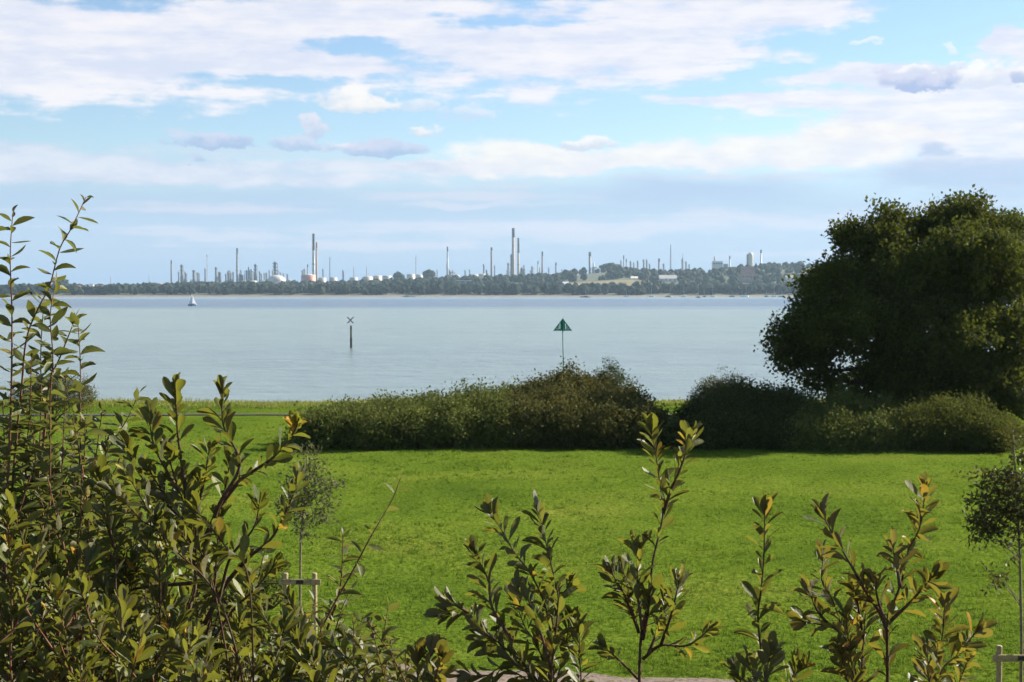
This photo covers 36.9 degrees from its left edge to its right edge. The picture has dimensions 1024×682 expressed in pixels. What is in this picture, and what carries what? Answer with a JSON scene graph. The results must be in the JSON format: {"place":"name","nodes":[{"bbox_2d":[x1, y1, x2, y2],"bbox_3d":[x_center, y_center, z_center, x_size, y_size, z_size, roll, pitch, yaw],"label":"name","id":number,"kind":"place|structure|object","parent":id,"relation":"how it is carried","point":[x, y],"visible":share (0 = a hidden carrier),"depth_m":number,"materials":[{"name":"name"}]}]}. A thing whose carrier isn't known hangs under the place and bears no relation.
{"place":"outdoors","nodes":[
{"label":"outdoors","id":0,"kind":"place"},
{"bbox_2d":[0,413,671,414],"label":"shore path","id":1,"kind":"structure","parent":0,"point":[201,414],"depth_m":86.20,"materials":[{"name":"beige gravel"}]},
{"bbox_2d":[0,660,734,681],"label":"gravel path","id":2,"kind":"structure","parent":0,"point":[595,677],"depth_m":27.60,"materials":[{"name":"beige gravel"}]},
{"bbox_2d":[0,396,827,407],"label":"verge grass","id":3,"kind":"structure","parent":0,"point":[258,403],"depth_m":92.41,"materials":[{"name":"plant"}]},
{"bbox_2d":[0,399,1023,681],"bbox_3d":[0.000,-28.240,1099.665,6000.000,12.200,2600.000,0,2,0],"label":"ground","id":4,"kind":"structure","parent":0,"point":[798,479],"depth_m":46.26,"materials":[{"name":"green plant"}]},
{"bbox_2d":[7,371,102,420],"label":"shore bush","id":5,"kind":"object","parent":4,"relation":"on","point":[36,387],"visible":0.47,"depth_m":79.76,"materials":[{"name":"green plant"}]},
{"bbox_2d":[0,194,202,681],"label":"shrub","id":6,"kind":"object","parent":4,"relation":"on","point":[47,483],"visible":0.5,"depth_m":4.44,"materials":[{"name":"green plant"}]},
{"bbox_2d":[0,489,226,681],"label":"shrub","id":7,"kind":"object","parent":4,"relation":"on","point":[18,617],"visible":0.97,"depth_m":3.51,"materials":[{"name":"green plant"}]},
{"bbox_2d":[78,372,384,681],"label":"shrub","id":8,"kind":"object","parent":4,"relation":"on","point":[304,644],"visible":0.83,"depth_m":3.98,"materials":[{"name":"green plant"}]},
{"bbox_2d":[253,553,294,609],"bbox_3d":[-5.341,5.286,33.754,1.170,1.356,0.944,0,2,0],"label":"nettle clump","id":9,"kind":"object","parent":4,"relation":"on","point":[274,595],"visible":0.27,"depth_m":33.72,"materials":[{"name":"green plant"}]},
{"bbox_2d":[279,573,320,633],"bbox_3d":[-4.295,5.486,31.115,0.848,1.568,0.142,0,2,0],"label":"tree stake","id":10,"kind":"object","parent":4,"relation":"on","point":[285,581],"visible":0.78,"depth_m":31.04,"materials":[{"name":"wood"}]},
{"bbox_2d":[269,440,350,605],"bbox_3d":[-4.081,4.008,31.106,1.718,4.021,1.241,0,2,0],"label":"sapling","id":11,"kind":"object","parent":4,"relation":"on","point":[317,479],"visible":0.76,"depth_m":31.06,"materials":[{"name":"green plant"}]},
{"bbox_2d":[188,473,436,681],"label":"shrub","id":12,"kind":"object","parent":4,"relation":"on","point":[365,645],"visible":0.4,"depth_m":4.69,"materials":[{"name":"green plant"}]},
{"bbox_2d":[278,374,537,450],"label":"bramble hedge","id":13,"kind":"object","parent":4,"relation":"on","point":[457,419],"visible":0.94,"depth_m":68.32,"materials":[{"name":"green plant"}]},
{"bbox_2d":[400,633,456,681],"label":"shrub","id":14,"kind":"object","parent":4,"relation":"on","point":[436,643],"visible":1,"depth_m":3.98,"materials":[{"name":"green plant"}]},
{"bbox_2d":[423,489,598,681],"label":"shrub","id":15,"kind":"object","parent":4,"relation":"on","point":[515,588],"visible":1,"depth_m":4.21,"materials":[{"name":"green plant"}]},
{"bbox_2d":[489,356,678,449],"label":"bramble bush","id":16,"kind":"object","parent":4,"relation":"on","point":[564,408],"visible":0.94,"depth_m":68.56,"materials":[{"name":"green plant"}]},
{"bbox_2d":[593,356,638,391],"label":"bush","id":17,"kind":"object","parent":4,"relation":"on","point":[620,379],"visible":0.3,"depth_m":75.83,"materials":[{"name":"green plant"}]},
{"bbox_2d":[587,412,722,681],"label":"shrub","id":18,"kind":"object","parent":4,"relation":"on","point":[644,597],"visible":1,"depth_m":4.42,"materials":[{"name":"green plant"}]},
{"bbox_2d":[684,366,759,403],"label":"autumn bush","id":19,"kind":"object","parent":4,"relation":"on","point":[706,389],"visible":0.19,"depth_m":76.86,"materials":[{"name":"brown plant"}]},
{"bbox_2d":[645,373,826,450],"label":"dark bush","id":20,"kind":"object","parent":4,"relation":"on","point":[750,415],"visible":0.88,"depth_m":68.86,"materials":[{"name":"green plant"}]},
{"bbox_2d":[720,492,814,681],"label":"shrub","id":21,"kind":"object","parent":4,"relation":"on","point":[771,652],"visible":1,"depth_m":4.05,"materials":[{"name":"green plant"}]},
{"bbox_2d":[777,378,919,452],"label":"leafy bush","id":22,"kind":"object","parent":4,"relation":"on","point":[846,422],"visible":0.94,"depth_m":67.47,"materials":[{"name":"green plant"}]},
{"bbox_2d":[786,472,952,681],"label":"shrub","id":23,"kind":"object","parent":4,"relation":"on","point":[860,585],"visible":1,"depth_m":4.12,"materials":[{"name":"green plant"}]},
{"bbox_2d":[753,184,1023,419],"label":"oak tree","id":24,"kind":"object","parent":4,"relation":"on","point":[946,263],"visible":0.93,"depth_m":74.22,"materials":[{"name":"green plant"}]},
{"bbox_2d":[907,582,997,681],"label":"shrub","id":25,"kind":"object","parent":4,"relation":"on","point":[924,668],"visible":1,"depth_m":3.96,"materials":[{"name":"green plant"}]},
{"bbox_2d":[885,384,1023,453],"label":"bush","id":26,"kind":"object","parent":4,"relation":"on","point":[972,424],"visible":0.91,"depth_m":66.94,"materials":[{"name":"green plant"}]},
{"bbox_2d":[959,421,1023,681],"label":"sapling","id":27,"kind":"object","parent":4,"relation":"on","point":[980,519],"visible":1,"depth_m":25.96,"materials":[{"name":"green plant"}]},
{"bbox_2d":[993,645,1023,681],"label":"tree stake","id":28,"kind":"object","parent":4,"relation":"on","point":[999,658],"visible":1,"depth_m":25.95,"materials":[{"name":"wood"}]},
{"bbox_2d":[0,297,1023,401],"bbox_3d":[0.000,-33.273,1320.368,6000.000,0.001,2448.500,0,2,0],"label":"water","id":29,"kind":"structure","parent":0,"point":[260,349],"depth_m":296.41,"materials":[{"name":"liquid"}]},
{"bbox_2d":[188,295,196,305],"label":"sailboat","id":30,"kind":"object","parent":29,"relation":"on","point":[191,301],"visible":1,"depth_m":1029.34,"materials":[{"name":"white fabric"}]},
{"bbox_2d":[347,317,353,347],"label":"channel marker","id":31,"kind":"object","parent":29,"relation":"in","point":[350,332],"visible":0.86,"depth_m":268.95,"materials":[{"name":"grey metal"}]},
{"bbox_2d":[553,318,571,368],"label":"channel beacon","id":32,"kind":"object","parent":29,"relation":"in","point":[560,326],"visible":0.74,"depth_m":123.02,"materials":[{"name":"green paint"}]},
{"bbox_2d":[0,0,1023,284],"label":"sky","id":33,"kind":"structure","parent":0,"point":[394,134],"materials":[{"name":"blue"}]},
{"bbox_2d":[6,268,1021,296],"bbox_3d":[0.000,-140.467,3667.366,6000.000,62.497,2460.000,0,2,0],"label":"shore","id":34,"kind":"structure","parent":0,"point":[593,277],"depth_m":2532.66,"materials":[{"name":"green plant"}]},
{"bbox_2d":[52,279,68,284],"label":"tree","id":35,"kind":"object","parent":34,"relation":"on","point":[65,281],"visible":0.31,"depth_m":3489.43,"materials":[{"name":"green plant"}]},
{"bbox_2d":[180,264,184,282],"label":"distillation column","id":36,"kind":"structure","parent":34,"relation":"on","point":[182,278],"depth_m":4140.11,"materials":[{"name":"metal"}]},
{"bbox_2d":[190,270,195,282],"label":"distillation column","id":37,"kind":"structure","parent":34,"relation":"on","point":[193,280],"depth_m":4082.24,"materials":[{"name":"metal"}]},
{"bbox_2d":[214,267,219,282],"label":"distillation column","id":38,"kind":"structure","parent":34,"relation":"on","point":[216,279],"depth_m":4129.11,"materials":[{"name":"metal"}]},
{"bbox_2d":[236,248,237,281],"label":"chimney","id":39,"kind":"object","parent":34,"relation":"on","point":[236,264],"visible":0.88,"depth_m":4085.27,"materials":[{"name":"metal"}]},
{"bbox_2d":[237,273,244,281],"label":"process unit","id":40,"kind":"object","parent":34,"relation":"on","point":[240,278],"visible":0.53,"depth_m":4037.05,"materials":[{"name":"metal"}]},
{"bbox_2d":[244,267,253,280],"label":"process unit","id":41,"kind":"object","parent":34,"relation":"on","point":[248,272],"visible":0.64,"depth_m":4039.72,"materials":[{"name":"metal"}]},
{"bbox_2d":[253,264,257,281],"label":"distillation column","id":42,"kind":"structure","parent":34,"relation":"on","point":[255,273],"depth_m":4032.80,"materials":[{"name":"grey metal"}]},
{"bbox_2d":[272,262,277,274],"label":"distillation column","id":43,"kind":"structure","parent":34,"relation":"on","point":[275,266],"depth_m":3990.65,"materials":[{"name":"grey metal"}]},
{"bbox_2d":[267,275,285,283],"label":"storage tank","id":44,"kind":"object","parent":34,"relation":"on","point":[275,279],"visible":0.57,"depth_m":3833.59,"materials":[{"name":"white metal"}]},
{"bbox_2d":[301,274,315,281],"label":"storage tank","id":45,"kind":"object","parent":34,"relation":"on","point":[308,277],"visible":0.55,"depth_m":3806.28,"materials":[{"name":"white metal"}]},
{"bbox_2d":[312,234,314,274],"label":"chimney","id":46,"kind":"object","parent":34,"relation":"on","point":[313,254],"visible":0.78,"depth_m":4098.64,"materials":[{"name":"grey metal"}]},
{"bbox_2d":[316,242,317,280],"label":"chimney","id":47,"kind":"object","parent":34,"relation":"on","point":[316,263],"visible":0.7,"depth_m":4118.22,"materials":[{"name":"brick"}]},
{"bbox_2d":[362,276,371,280],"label":"storage tank","id":48,"kind":"object","parent":34,"relation":"on","point":[368,278],"visible":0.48,"depth_m":3752.12,"materials":[{"name":"white metal"}]},
{"bbox_2d":[373,275,381,279],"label":"storage tank","id":49,"kind":"object","parent":34,"relation":"on","point":[378,277],"visible":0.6,"depth_m":3827.05,"materials":[{"name":"white metal"}]},
{"bbox_2d":[382,275,391,279],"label":"storage tank","id":50,"kind":"object","parent":34,"relation":"on","point":[386,277],"visible":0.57,"depth_m":3772.61,"materials":[{"name":"white metal"}]},
{"bbox_2d":[393,271,404,278],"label":"tree","id":51,"kind":"object","parent":34,"relation":"on","point":[397,274],"visible":0.59,"depth_m":3539.92,"materials":[{"name":"green plant"}]},
{"bbox_2d":[407,274,414,278],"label":"storage tank","id":52,"kind":"object","parent":34,"relation":"on","point":[410,276],"visible":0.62,"depth_m":3669.61,"materials":[{"name":"white metal"}]},
{"bbox_2d":[7,261,819,292],"bbox_3d":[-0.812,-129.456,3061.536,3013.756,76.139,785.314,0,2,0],"label":"hillside woodland","id":53,"kind":"object","parent":34,"relation":"on","point":[700,275],"visible":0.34,"depth_m":3106.45,"materials":[{"name":"green plant"}]},
{"bbox_2d":[422,269,435,278],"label":"tree","id":54,"kind":"object","parent":34,"relation":"on","point":[429,273],"visible":0.79,"depth_m":3488.44,"materials":[{"name":"green plant"}]},
{"bbox_2d":[0,282,907,294],"bbox_3d":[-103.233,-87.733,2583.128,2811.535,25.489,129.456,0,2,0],"label":"shore woodland","id":55,"kind":"object","parent":34,"relation":"on","point":[575,288],"visible":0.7,"depth_m":2543.22,"materials":[{"name":"green plant"}]},
{"bbox_2d":[456,280,471,283],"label":"shed","id":56,"kind":"structure","parent":34,"relation":"on","point":[462,281],"depth_m":3085.74,"materials":[{"name":"grey metal"}]},
{"bbox_2d":[490,247,492,275],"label":"chimney","id":57,"kind":"object","parent":34,"relation":"on","point":[491,270],"visible":0.71,"depth_m":4091.48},
{"bbox_2d":[510,254,511,275],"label":"distillation column","id":58,"kind":"structure","parent":34,"relation":"on","point":[510,264],"depth_m":4086.91,"materials":[{"name":"metal"}]},
{"bbox_2d":[512,228,514,274],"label":"chimney","id":59,"kind":"object","parent":34,"relation":"on","point":[513,250],"visible":0.69,"depth_m":4086.50,"materials":[{"name":"concrete"}]},
{"bbox_2d":[517,238,519,275],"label":"chimney","id":60,"kind":"object","parent":34,"relation":"on","point":[518,267],"visible":0.87,"depth_m":4028.56,"materials":[{"name":"concrete"}]},
{"bbox_2d":[520,265,524,274],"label":"process unit","id":61,"kind":"object","parent":34,"relation":"on","point":[522,270],"visible":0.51,"depth_m":4040.10,"materials":[{"name":"metal"}]},
{"bbox_2d":[541,251,542,273],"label":"chimney","id":62,"kind":"object","parent":34,"relation":"on","point":[542,264],"visible":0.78,"depth_m":3968.03,"materials":[{"name":"metal"}]},
{"bbox_2d":[589,252,590,273],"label":"chimney","id":63,"kind":"object","parent":34,"relation":"on","point":[589,262],"visible":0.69,"depth_m":4142.57,"materials":[{"name":"metal"}]},
{"bbox_2d":[599,263,621,270],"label":"tree","id":64,"kind":"object","parent":34,"relation":"on","point":[605,266],"visible":0.58,"depth_m":3483.76,"materials":[{"name":"green plant"}]},
{"bbox_2d":[658,275,676,281],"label":"shed","id":65,"kind":"structure","parent":34,"relation":"on","point":[668,278],"depth_m":3034.78,"materials":[{"name":"white paint"}]},
{"bbox_2d":[712,256,722,268],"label":"boiler house","id":66,"kind":"structure","parent":34,"relation":"on","point":[717,264],"depth_m":4054.64,"materials":[{"name":"metal"}]},
{"bbox_2d":[740,266,754,281],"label":"apartment building","id":67,"kind":"structure","parent":34,"relation":"on","point":[747,273],"depth_m":3009.39,"materials":[{"name":"concrete"}]},
{"bbox_2d":[747,252,752,265],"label":"silo","id":68,"kind":"object","parent":34,"relation":"on","point":[750,258],"visible":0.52,"depth_m":3839.82,"materials":[{"name":"beige paint"}]},
{"bbox_2d":[785,276,793,281],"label":"shed","id":69,"kind":"structure","parent":34,"relation":"on","point":[791,279],"depth_m":2990.74,"materials":[{"name":"white paint"}]},
{"bbox_2d":[571,280,641,285],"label":"field","id":70,"kind":"structure","parent":0,"point":[629,282],"depth_m":3029.47,"materials":[{"name":"beige"}]}
]}

